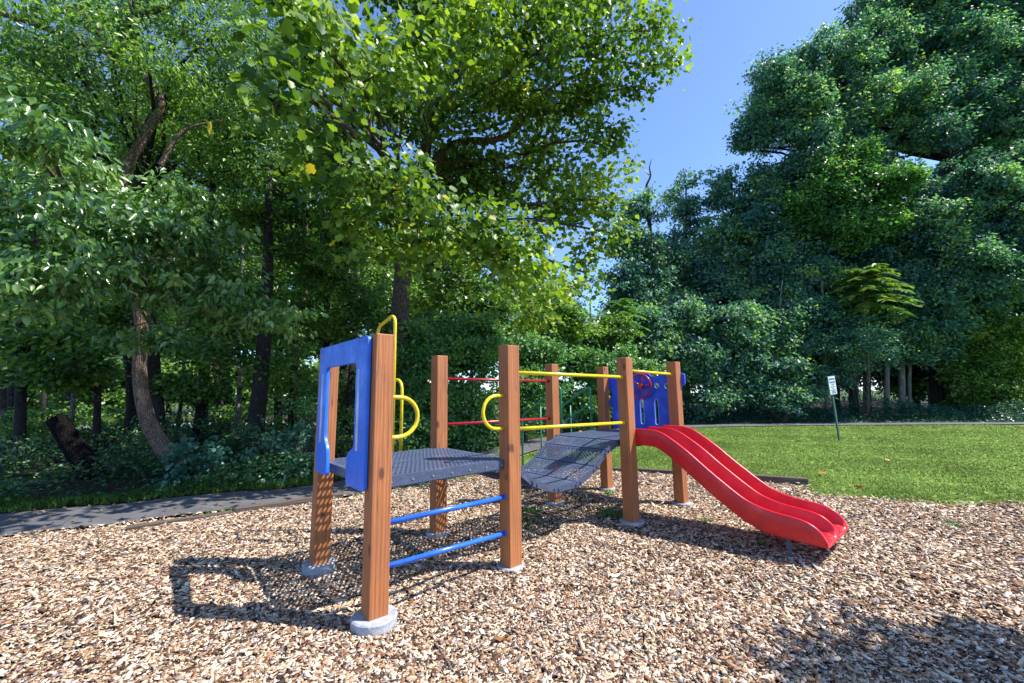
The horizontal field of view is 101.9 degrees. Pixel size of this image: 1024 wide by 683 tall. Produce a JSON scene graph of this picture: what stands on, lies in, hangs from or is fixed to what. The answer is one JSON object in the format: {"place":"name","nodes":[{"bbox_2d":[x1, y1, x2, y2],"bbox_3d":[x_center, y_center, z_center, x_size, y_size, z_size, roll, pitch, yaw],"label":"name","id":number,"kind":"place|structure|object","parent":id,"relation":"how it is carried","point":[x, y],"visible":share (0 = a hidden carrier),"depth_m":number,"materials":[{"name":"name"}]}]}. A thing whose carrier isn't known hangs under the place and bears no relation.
{"place":"outdoors","nodes":[
{"label":"outdoors","id":0,"kind":"place"},
{"bbox_2d":[0,0,1017,397],"label":"sky","id":1,"kind":"structure","parent":0,"point":[681,129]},
{"bbox_2d":[0,468,1023,682],"bbox_3d":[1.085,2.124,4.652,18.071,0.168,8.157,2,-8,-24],"label":"wood chips","id":2,"kind":"object","parent":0,"point":[329,665],"visible":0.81,"depth_m":3.12,"materials":[{"name":"beige wood"}]},
{"bbox_2d":[301,315,847,638],"bbox_3d":[0.558,0.972,4.566,4.652,2.586,4.154,6,-10,-41],"label":"playground structure","id":3,"kind":"object","parent":2,"relation":"on","point":[374,466],"visible":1,"depth_m":3.92,"materials":[{"name":"wood"}]},
{"bbox_2d":[592,505,622,517],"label":"weed","id":4,"kind":"object","parent":2,"relation":"on","point":[604,512],"visible":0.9,"depth_m":5.14,"materials":[{"name":"green plant"}]},
{"bbox_2d":[0,422,1023,535],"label":"path","id":5,"kind":"structure","parent":0,"point":[60,518],"depth_m":5.89,"materials":[{"name":"concrete"}]},
{"bbox_2d":[0,427,992,531],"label":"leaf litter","id":6,"kind":"object","parent":5,"relation":"on","point":[250,494],"visible":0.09,"depth_m":6.07,"materials":[{"name":"brown plant"}]},
{"bbox_2d":[0,400,1023,513],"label":"forest floor","id":7,"kind":"structure","parent":0,"point":[111,487],"depth_m":7.83,"materials":[{"name":"green plant"}]},
{"bbox_2d":[6,220,16,447],"bbox_3d":[-14.585,-0.569,12.150,1.126,7.581,0.333,-1,-7,2],"label":"bare trunk","id":8,"kind":"object","parent":7,"relation":"on","point":[10,396],"visible":0.11,"depth_m":11.73,"materials":[{"name":"brown plant"}]},
{"bbox_2d":[0,195,89,437],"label":"distant tree","id":9,"kind":"object","parent":7,"relation":"on","point":[3,394],"visible":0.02,"depth_m":15.78,"materials":[{"name":"green plant"}]},
{"bbox_2d":[0,157,131,464],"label":"woodland tree","id":10,"kind":"object","parent":7,"relation":"on","point":[26,372],"visible":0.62,"depth_m":9.17,"materials":[{"name":"green plant"}]},
{"bbox_2d":[45,413,107,479],"bbox_3d":[-8.194,2.038,7.819,1.178,1.372,0.398,-1,-7,0],"label":"leaning stump","id":11,"kind":"object","parent":7,"relation":"on","point":[73,445],"visible":0.9,"depth_m":7.73,"materials":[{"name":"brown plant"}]},
{"bbox_2d":[27,213,125,414],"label":"tree","id":12,"kind":"object","parent":7,"relation":"on","point":[52,397],"visible":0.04,"depth_m":35.79,"materials":[{"name":"green plant"}]},
{"bbox_2d":[69,290,85,422],"bbox_3d":[-12.095,0.673,11.558,0.324,4.884,0.140,-4,-8,27],"label":"bare trunk","id":13,"kind":"object","parent":7,"relation":"on","point":[72,407],"visible":0.19,"depth_m":11.37,"materials":[{"name":"brown plant"}]},
{"bbox_2d":[0,110,178,417],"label":"distant tree","id":14,"kind":"object","parent":7,"relation":"on","point":[67,393],"visible":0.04,"depth_m":16.86,"materials":[{"name":"green plant"}]},
{"bbox_2d":[2,239,192,456],"bbox_3d":[-10.783,0.024,10.666,3.940,6.184,2.749,-1,-7,0],"label":"woodland tree","id":15,"kind":"object","parent":7,"relation":"on","point":[119,313],"visible":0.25,"depth_m":10.31,"materials":[{"name":"green plant"}]},
{"bbox_2d":[120,315,137,443],"bbox_3d":[-11.454,0.651,12.504,0.570,5.173,0.369,4,-9,-33],"label":"bare trunk","id":16,"kind":"object","parent":7,"relation":"on","point":[130,411],"visible":0.26,"depth_m":12.34,"materials":[{"name":"brown plant"}]},
{"bbox_2d":[76,74,223,356],"bbox_3d":[-15.864,-4.142,18.311,7.850,16.530,4.993,-1,-7,0],"label":"distant tree","id":17,"kind":"object","parent":7,"relation":"on","point":[171,175],"visible":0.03,"depth_m":18.29,"materials":[{"name":"green plant"}]},
{"bbox_2d":[76,187,234,413],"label":"tree","id":18,"kind":"object","parent":7,"relation":"on","point":[118,397],"visible":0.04,"depth_m":35.82,"materials":[{"name":"green plant"}]},
{"bbox_2d":[0,0,328,472],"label":"leaning tree","id":19,"kind":"object","parent":7,"relation":"on","point":[115,250],"visible":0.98,"depth_m":6.04,"materials":[{"name":"green plant"}]},
{"bbox_2d":[0,0,343,456],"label":"canopy tree","id":20,"kind":"object","parent":7,"relation":"on","point":[55,59],"visible":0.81,"depth_m":8.18,"materials":[{"name":"green plant"}]},
{"bbox_2d":[153,461,200,488],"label":"shrub","id":21,"kind":"object","parent":7,"relation":"on","point":[173,472],"visible":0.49,"depth_m":7.25,"materials":[{"name":"green plant"}]},
{"bbox_2d":[102,62,269,448],"bbox_3d":[-9.306,-2.474,11.919,5.481,11.424,2.811,-1,-7,0],"label":"woodland tree","id":22,"kind":"object","parent":7,"relation":"on","point":[157,141],"visible":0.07,"depth_m":12.06,"materials":[{"name":"green plant"}]},
{"bbox_2d":[146,103,293,421],"bbox_3d":[-11.966,-3.352,17.538,6.088,14.662,4.679,-1,-7,0],"label":"distant tree","id":23,"kind":"object","parent":7,"relation":"on","point":[254,277],"visible":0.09,"depth_m":17.00,"materials":[{"name":"green plant"}]},
{"bbox_2d":[149,308,299,445],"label":"woodland tree","id":24,"kind":"object","parent":7,"relation":"on","point":[200,389],"visible":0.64,"depth_m":10.78,"materials":[{"name":"green plant"}]},
{"bbox_2d":[170,194,293,413],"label":"tree","id":25,"kind":"object","parent":7,"relation":"on","point":[245,396],"visible":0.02,"depth_m":35.85,"materials":[{"name":"green plant"}]},
{"bbox_2d":[233,245,243,439],"bbox_3d":[-9.284,-0.092,14.172,0.532,6.993,0.222,-4,-8,23],"label":"bare trunk","id":26,"kind":"object","parent":7,"relation":"on","point":[238,406],"visible":0.37,"depth_m":13.82,"materials":[{"name":"brown plant"}]},
{"bbox_2d":[219,81,339,429],"bbox_3d":[-10.302,-4.237,18.280,6.112,16.555,4.706,-1,-7,0],"label":"distant tree","id":27,"kind":"object","parent":7,"relation":"on","point":[276,395],"visible":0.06,"depth_m":17.36,"materials":[{"name":"green plant"}]},
{"bbox_2d":[221,300,342,441],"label":"woodland tree","id":28,"kind":"object","parent":7,"relation":"on","point":[285,358],"visible":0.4,"depth_m":11.43,"materials":[{"name":"green plant"}]},
{"bbox_2d":[251,420,315,473],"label":"shrub","id":29,"kind":"object","parent":7,"relation":"on","point":[291,434],"visible":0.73,"depth_m":8.31,"materials":[{"name":"green plant"}]},
{"bbox_2d":[198,111,371,454],"bbox_3d":[-6.489,-1.993,11.905,4.439,10.407,3.018,3,-8,-30],"label":"woodland tree","id":30,"kind":"object","parent":7,"relation":"on","point":[298,245],"visible":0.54,"depth_m":11.36,"materials":[{"name":"green plant"}]},
{"bbox_2d":[246,205,364,414],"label":"tree","id":31,"kind":"object","parent":7,"relation":"on","point":[316,355],"visible":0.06,"depth_m":37.17,"materials":[{"name":"green plant"}]},
{"bbox_2d":[272,167,392,351],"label":"woodland tree","id":32,"kind":"object","parent":7,"relation":"on","point":[328,280],"visible":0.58,"depth_m":12.63,"materials":[{"name":"green plant"}]},
{"bbox_2d":[289,187,412,431],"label":"distant tree","id":33,"kind":"object","parent":7,"relation":"on","point":[381,274],"visible":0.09,"depth_m":16.50,"materials":[{"name":"green plant"}]},
{"bbox_2d":[0,423,703,513],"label":"verge grass","id":34,"kind":"structure","parent":7,"relation":"on","point":[27,503],"depth_m":6.61,"materials":[{"name":"green plant"}]},
{"bbox_2d":[345,166,360,434],"bbox_3d":[-5.527,-1.790,14.387,0.601,10.328,0.360,5,-9,-40],"label":"bare trunk","id":35,"kind":"object","parent":7,"relation":"on","point":[348,400],"visible":0.21,"depth_m":13.96,"materials":[{"name":"brown plant"}]},
{"bbox_2d":[319,224,467,407],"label":"tree","id":36,"kind":"object","parent":7,"relation":"on","point":[414,285],"visible":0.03,"depth_m":38.62,"materials":[{"name":"green plant"}]},
{"bbox_2d":[382,314,483,450],"bbox_3d":[-2.582,1.147,11.238,2.933,3.895,2.922,-4,-8,25],"label":"thicket","id":37,"kind":"object","parent":7,"relation":"on","point":[418,354],"visible":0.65,"depth_m":10.79,"materials":[{"name":"green plant"}]},
{"bbox_2d":[380,212,524,415],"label":"shade tree","id":38,"kind":"object","parent":7,"relation":"on","point":[483,303],"visible":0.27,"depth_m":14.61,"materials":[{"name":"green plant"}]},
{"bbox_2d":[411,304,530,450],"bbox_3d":[-1.278,0.989,12.201,3.710,4.642,2.975,-1,-7,0],"label":"thicket","id":39,"kind":"object","parent":7,"relation":"on","point":[484,354],"visible":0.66,"depth_m":11.80,"materials":[{"name":"green plant"}]},
{"bbox_2d":[447,428,498,452],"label":"shrub","id":40,"kind":"object","parent":7,"relation":"on","point":[482,446],"visible":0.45,"depth_m":11.15,"materials":[{"name":"green plant"}]},
{"bbox_2d":[481,328,585,441],"bbox_3d":[0.281,1.369,13.447,3.562,3.927,3.113,3,-8,-29],"label":"thicket","id":41,"kind":"object","parent":7,"relation":"on","point":[537,355],"visible":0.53,"depth_m":13.02,"materials":[{"name":"green plant"}]},
{"bbox_2d":[485,254,607,431],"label":"shade tree","id":42,"kind":"object","parent":7,"relation":"on","point":[575,323],"visible":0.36,"depth_m":16.56,"materials":[{"name":"green plant"}]},
{"bbox_2d":[528,328,617,432],"bbox_3d":[2.367,1.602,16.624,4.838,4.217,2.708,-1,-7,0],"label":"thicket","id":43,"kind":"object","parent":7,"relation":"on","point":[585,363],"visible":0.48,"depth_m":16.12,"materials":[{"name":"green plant"}]},
{"bbox_2d":[553,284,645,421],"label":"shade tree","id":44,"kind":"object","parent":7,"relation":"on","point":[624,333],"visible":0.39,"depth_m":19.31,"materials":[{"name":"green plant"}]},
{"bbox_2d":[572,340,666,421],"bbox_3d":[4.819,1.978,18.663,5.170,3.922,2.922,1,-7,-11],"label":"thicket","id":45,"kind":"object","parent":7,"relation":"on","point":[644,364],"visible":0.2,"depth_m":18.26,"materials":[{"name":"green plant"}]},
{"bbox_2d":[601,298,650,343],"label":"sumac sapling","id":46,"kind":"object","parent":7,"relation":"on","point":[617,304],"visible":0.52,"depth_m":20.68,"materials":[{"name":"green plant"}]},
{"bbox_2d":[645,159,661,369],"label":"dead tree","id":47,"kind":"object","parent":7,"relation":"on","point":[649,219],"visible":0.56,"depth_m":25.11,"materials":[{"name":"brown plant"}]},
{"bbox_2d":[588,181,724,406],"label":"woodland tree","id":48,"kind":"object","parent":7,"relation":"on","point":[630,283],"visible":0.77,"depth_m":23.81,"materials":[{"name":"green plant"}]},
{"bbox_2d":[592,263,739,373],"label":"tree","id":49,"kind":"object","parent":7,"relation":"on","point":[646,274],"visible":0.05,"depth_m":27.95,"materials":[{"name":"green plant"}]},
{"bbox_2d":[625,295,718,412],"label":"edge tree","id":50,"kind":"object","parent":7,"relation":"on","point":[669,328],"visible":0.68,"depth_m":20.93,"materials":[{"name":"green plant"}]},
{"bbox_2d":[652,167,745,412],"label":"woodland tree","id":51,"kind":"object","parent":7,"relation":"on","point":[685,211],"visible":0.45,"depth_m":26.63,"materials":[{"name":"green plant"}]},
{"bbox_2d":[678,160,767,413],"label":"woodland tree","id":52,"kind":"object","parent":7,"relation":"on","point":[722,233],"visible":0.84,"depth_m":25.18,"materials":[{"name":"green plant"}]},
{"bbox_2d":[670,299,799,422],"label":"edge tree","id":53,"kind":"object","parent":7,"relation":"on","point":[743,329],"visible":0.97,"depth_m":20.20,"materials":[{"name":"green plant"}]},
{"bbox_2d":[693,210,817,410],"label":"tree","id":54,"kind":"object","parent":7,"relation":"on","point":[741,262],"visible":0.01,"depth_m":29.08,"materials":[{"name":"green plant"}]},
{"bbox_2d":[736,375,839,422],"bbox_3d":[13.096,2.736,19.837,4.536,2.320,2.833,1,-7,-10],"label":"shrub","id":55,"kind":"object","parent":7,"relation":"on","point":[789,405],"visible":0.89,"depth_m":19.76,"materials":[{"name":"green plant"}]},
{"bbox_2d":[577,394,1023,430],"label":"ground ivy","id":56,"kind":"object","parent":7,"relation":"on","point":[942,413],"visible":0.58,"depth_m":20.16,"materials":[{"name":"green plant"}]},
{"bbox_2d":[745,286,877,419],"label":"edge tree","id":57,"kind":"object","parent":7,"relation":"on","point":[810,312],"visible":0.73,"depth_m":20.89,"materials":[{"name":"green plant"}]},
{"bbox_2d":[718,184,907,414],"bbox_3d":[16.957,-2.790,23.917,10.426,14.435,5.377,-1,-7,0],"label":"woodland tree","id":58,"kind":"object","parent":7,"relation":"on","point":[792,265],"visible":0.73,"depth_m":23.27,"materials":[{"name":"green plant"}]},
{"bbox_2d":[820,280,844,418],"bbox_3d":[16.701,0.338,21.566,1.446,7.335,0.347,-2,-7,9],"label":"bare trunk","id":59,"kind":"object","parent":7,"relation":"on","point":[826,404],"visible":0.2,"depth_m":21.35,"materials":[{"name":"brown plant"}]},
{"bbox_2d":[764,125,932,415],"bbox_3d":[19.116,-3.780,23.109,9.166,16.142,5.167,-1,-7,0],"label":"woodland tree","id":60,"kind":"object","parent":7,"relation":"on","point":[858,186],"visible":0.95,"depth_m":22.71,"materials":[{"name":"green plant"}]},
{"bbox_2d":[796,231,901,408],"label":"tree","id":61,"kind":"object","parent":7,"relation":"on","point":[816,357],"visible":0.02,"depth_m":26.75,"materials":[{"name":"green plant"}]},
{"bbox_2d":[848,286,859,415],"bbox_3d":[18.989,0.335,23.157,1.329,7.708,0.555,-1,-7,0],"label":"bare trunk","id":62,"kind":"object","parent":7,"relation":"on","point":[850,391],"visible":0.13,"depth_m":22.71,"materials":[{"name":"brown plant"}]},
{"bbox_2d":[808,311,919,420],"bbox_3d":[16.957,1.129,20.060,4.411,5.458,3.655,4,-9,-34],"label":"shrub","id":63,"kind":"object","parent":7,"relation":"on","point":[858,338],"visible":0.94,"depth_m":20.14,"materials":[{"name":"green plant"}]},
{"bbox_2d":[722,0,1023,410],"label":"woodland tree","id":64,"kind":"object","parent":7,"relation":"on","point":[953,88],"visible":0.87,"depth_m":25.11,"materials":[{"name":"green plant"}]},
{"bbox_2d":[825,263,923,411],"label":"sumac tree","id":65,"kind":"object","parent":7,"relation":"on","point":[869,271],"visible":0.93,"depth_m":20.76,"materials":[{"name":"green plant"}]},
{"bbox_2d":[878,302,889,417],"bbox_3d":[20.135,0.323,22.054,1.543,7.413,0.367,-1,-7,3],"label":"bare trunk","id":66,"kind":"object","parent":7,"relation":"on","point":[886,384],"visible":0.25,"depth_m":21.72,"materials":[{"name":"brown plant"}]},
{"bbox_2d":[808,236,993,414],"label":"edge tree","id":67,"kind":"object","parent":7,"relation":"on","point":[928,333],"visible":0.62,"depth_m":21.46,"materials":[{"name":"green plant"}]},
{"bbox_2d":[907,307,911,405],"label":"bare trunk","id":68,"kind":"object","parent":7,"relation":"on","point":[909,391],"visible":0.22,"depth_m":22.32,"materials":[{"name":"brown plant"}]},
{"bbox_2d":[928,360,940,412],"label":"bare trunk","id":69,"kind":"object","parent":7,"relation":"on","point":[934,391],"visible":0.15,"depth_m":22.78,"materials":[{"name":"brown plant"}]},
{"bbox_2d":[862,198,1013,406],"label":"tree","id":70,"kind":"object","parent":7,"relation":"on","point":[920,381],"visible":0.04,"depth_m":26.65,"materials":[{"name":"green plant"}]},
{"bbox_2d":[887,138,1023,318],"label":"edge tree","id":71,"kind":"object","parent":7,"relation":"on","point":[968,231],"visible":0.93,"depth_m":21.26,"materials":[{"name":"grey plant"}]},
{"bbox_2d":[923,126,1023,403],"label":"tree","id":72,"kind":"object","parent":7,"relation":"on","point":[1019,311],"visible":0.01,"depth_m":28.83,"materials":[{"name":"green plant"}]},
{"bbox_2d":[934,299,1023,417],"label":"edge tree","id":73,"kind":"object","parent":7,"relation":"on","point":[991,369],"visible":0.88,"depth_m":21.04,"materials":[{"name":"green plant"}]},
{"bbox_2d":[2,424,1023,537],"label":"lawn","id":74,"kind":"structure","parent":0,"point":[534,451],"depth_m":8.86,"materials":[{"name":"plant"}]},
{"bbox_2d":[0,433,70,473],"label":"shrub","id":75,"kind":"object","parent":74,"relation":"on","point":[27,458],"visible":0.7,"depth_m":8.34,"materials":[{"name":"green plant"}]},
{"bbox_2d":[0,402,91,449],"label":"shrub","id":76,"kind":"object","parent":74,"relation":"on","point":[31,426],"visible":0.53,"depth_m":11.18,"materials":[{"name":"green plant"}]},
{"bbox_2d":[1,430,107,463],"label":"shrub","id":77,"kind":"object","parent":74,"relation":"on","point":[46,445],"visible":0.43,"depth_m":9.30,"materials":[{"name":"green plant"}]},
{"bbox_2d":[27,399,124,433],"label":"shrub","id":78,"kind":"object","parent":74,"relation":"on","point":[87,417],"visible":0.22,"depth_m":13.76,"materials":[{"name":"green plant"}]},
{"bbox_2d":[36,416,119,446],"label":"shrub","id":79,"kind":"object","parent":74,"relation":"on","point":[88,434],"visible":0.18,"depth_m":12.11,"materials":[{"name":"green plant"}]},
{"bbox_2d":[57,461,134,478],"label":"shrub","id":80,"kind":"object","parent":74,"relation":"on","point":[121,474],"visible":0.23,"depth_m":7.87,"materials":[{"name":"green plant"}]},
{"bbox_2d":[67,403,181,443],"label":"shrub","id":81,"kind":"object","parent":74,"relation":"on","point":[120,419],"visible":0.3,"depth_m":12.52,"materials":[{"name":"green plant"}]},
{"bbox_2d":[94,422,178,471],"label":"shrub","id":82,"kind":"object","parent":74,"relation":"on","point":[116,449],"visible":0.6,"depth_m":8.57,"materials":[{"name":"green plant"}]},
{"bbox_2d":[126,410,205,453],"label":"shrub","id":83,"kind":"object","parent":74,"relation":"on","point":[169,423],"visible":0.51,"depth_m":10.29,"materials":[{"name":"green plant"}]},
{"bbox_2d":[126,510,231,530],"bbox_3d":[-4.136,2.273,5.212,1.036,0.110,0.100,5,-9,-36],"label":"edging timber","id":84,"kind":"object","parent":74,"relation":"on","point":[156,523],"visible":0.46,"depth_m":5.16,"materials":[{"name":"brown wood"}]},
{"bbox_2d":[147,435,229,479],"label":"shrub","id":85,"kind":"object","parent":74,"relation":"on","point":[181,448],"visible":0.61,"depth_m":7.63,"materials":[{"name":"green plant"}]},
{"bbox_2d":[169,411,247,447],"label":"shrub","id":86,"kind":"object","parent":74,"relation":"on","point":[218,424],"visible":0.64,"depth_m":11.71,"materials":[{"name":"green plant"}]},
{"bbox_2d":[165,398,276,437],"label":"shrub","id":87,"kind":"object","parent":74,"relation":"on","point":[244,409],"visible":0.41,"depth_m":14.69,"materials":[{"name":"green plant"}]},
{"bbox_2d":[195,463,249,486],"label":"shrub","id":88,"kind":"object","parent":74,"relation":"on","point":[245,476],"visible":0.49,"depth_m":7.43,"materials":[{"name":"green plant"}]},
{"bbox_2d":[187,435,258,478],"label":"shrub","id":89,"kind":"object","parent":74,"relation":"on","point":[218,461],"visible":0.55,"depth_m":7.71,"materials":[{"name":"green plant"}]},
{"bbox_2d":[208,404,297,456],"bbox_3d":[-6.046,2.156,9.795,1.839,1.418,1.692,-1,-7,0],"label":"shrub","id":90,"kind":"object","parent":74,"relation":"on","point":[254,429],"visible":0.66,"depth_m":9.63,"materials":[{"name":"green plant"}]},
{"bbox_2d":[246,449,314,483],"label":"shrub","id":91,"kind":"object","parent":74,"relation":"on","point":[304,470],"visible":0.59,"depth_m":7.78,"materials":[{"name":"green plant"}]},
{"bbox_2d":[234,492,342,512],"bbox_3d":[-3.150,2.334,5.949,1.372,0.130,0.100,5,-9,-36],"label":"edging timber","id":92,"kind":"object","parent":74,"relation":"on","point":[292,502],"visible":0.53,"depth_m":5.84,"materials":[{"name":"brown wood"}]},
{"bbox_2d":[0,420,585,503],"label":"ground cover","id":93,"kind":"object","parent":74,"relation":"on","point":[263,460],"visible":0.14,"depth_m":7.53,"materials":[{"name":"green plant"}]},
{"bbox_2d":[265,412,336,442],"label":"shrub","id":94,"kind":"object","parent":74,"relation":"on","point":[281,424],"visible":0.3,"depth_m":11.98,"materials":[{"name":"green plant"}]},
{"bbox_2d":[284,390,340,462],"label":"shrub","id":95,"kind":"object","parent":74,"relation":"on","point":[310,413],"visible":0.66,"depth_m":9.01,"materials":[{"name":"green plant"}]},
{"bbox_2d":[297,398,354,435],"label":"shrub","id":96,"kind":"object","parent":74,"relation":"on","point":[341,415],"visible":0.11,"depth_m":14.51,"materials":[{"name":"green plant"}]},
{"bbox_2d":[315,406,354,457],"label":"shrub","id":97,"kind":"object","parent":74,"relation":"on","point":[346,437],"visible":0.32,"depth_m":9.92,"materials":[{"name":"green plant"}]},
{"bbox_2d":[394,419,426,451],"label":"shrub","id":98,"kind":"object","parent":74,"relation":"on","point":[396,449],"visible":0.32,"depth_m":10.07,"materials":[{"name":"green plant"}]},
{"bbox_2d":[205,0,693,450],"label":"tulip tree","id":99,"kind":"object","parent":74,"relation":"on","point":[413,65],"visible":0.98,"depth_m":8.47,"materials":[{"name":"green plant"}]},
{"bbox_2d":[638,468,672,474],"bbox_3d":[2.778,2.519,7.976,0.675,0.130,0.110,-4,-8,27],"label":"edging timber","id":100,"kind":"object","parent":74,"relation":"on","point":[661,471],"visible":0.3,"depth_m":7.96,"materials":[{"name":"wood"}]},
{"bbox_2d":[753,474,808,485],"bbox_3d":[4.486,2.385,7.118,0.966,0.160,0.110,-4,-8,27],"label":"edging timber","id":101,"kind":"object","parent":74,"relation":"on","point":[786,479],"visible":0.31,"depth_m":7.02,"materials":[{"name":"wood"}]},
{"bbox_2d":[827,376,840,440],"bbox_3d":[9.933,2.061,12.776,0.400,2.000,0.072,-3,-6,-25],"label":"park sign","id":102,"kind":"object","parent":74,"relation":"on","point":[832,388],"visible":0.96,"depth_m":12.77,"materials":[{"name":"white metal"}]},
{"bbox_2d":[165,391,927,409],"bbox_3d":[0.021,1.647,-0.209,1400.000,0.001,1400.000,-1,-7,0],"label":"ground","id":103,"kind":"structure","parent":0,"point":[842,392],"depth_m":106.61,"materials":[{"name":"green plant"}]},
{"bbox_2d":[0,252,63,412],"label":"tree","id":104,"kind":"object","parent":103,"relation":"on","point":[30,393],"visible":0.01,"depth_m":36.61,"materials":[{"name":"green plant"}]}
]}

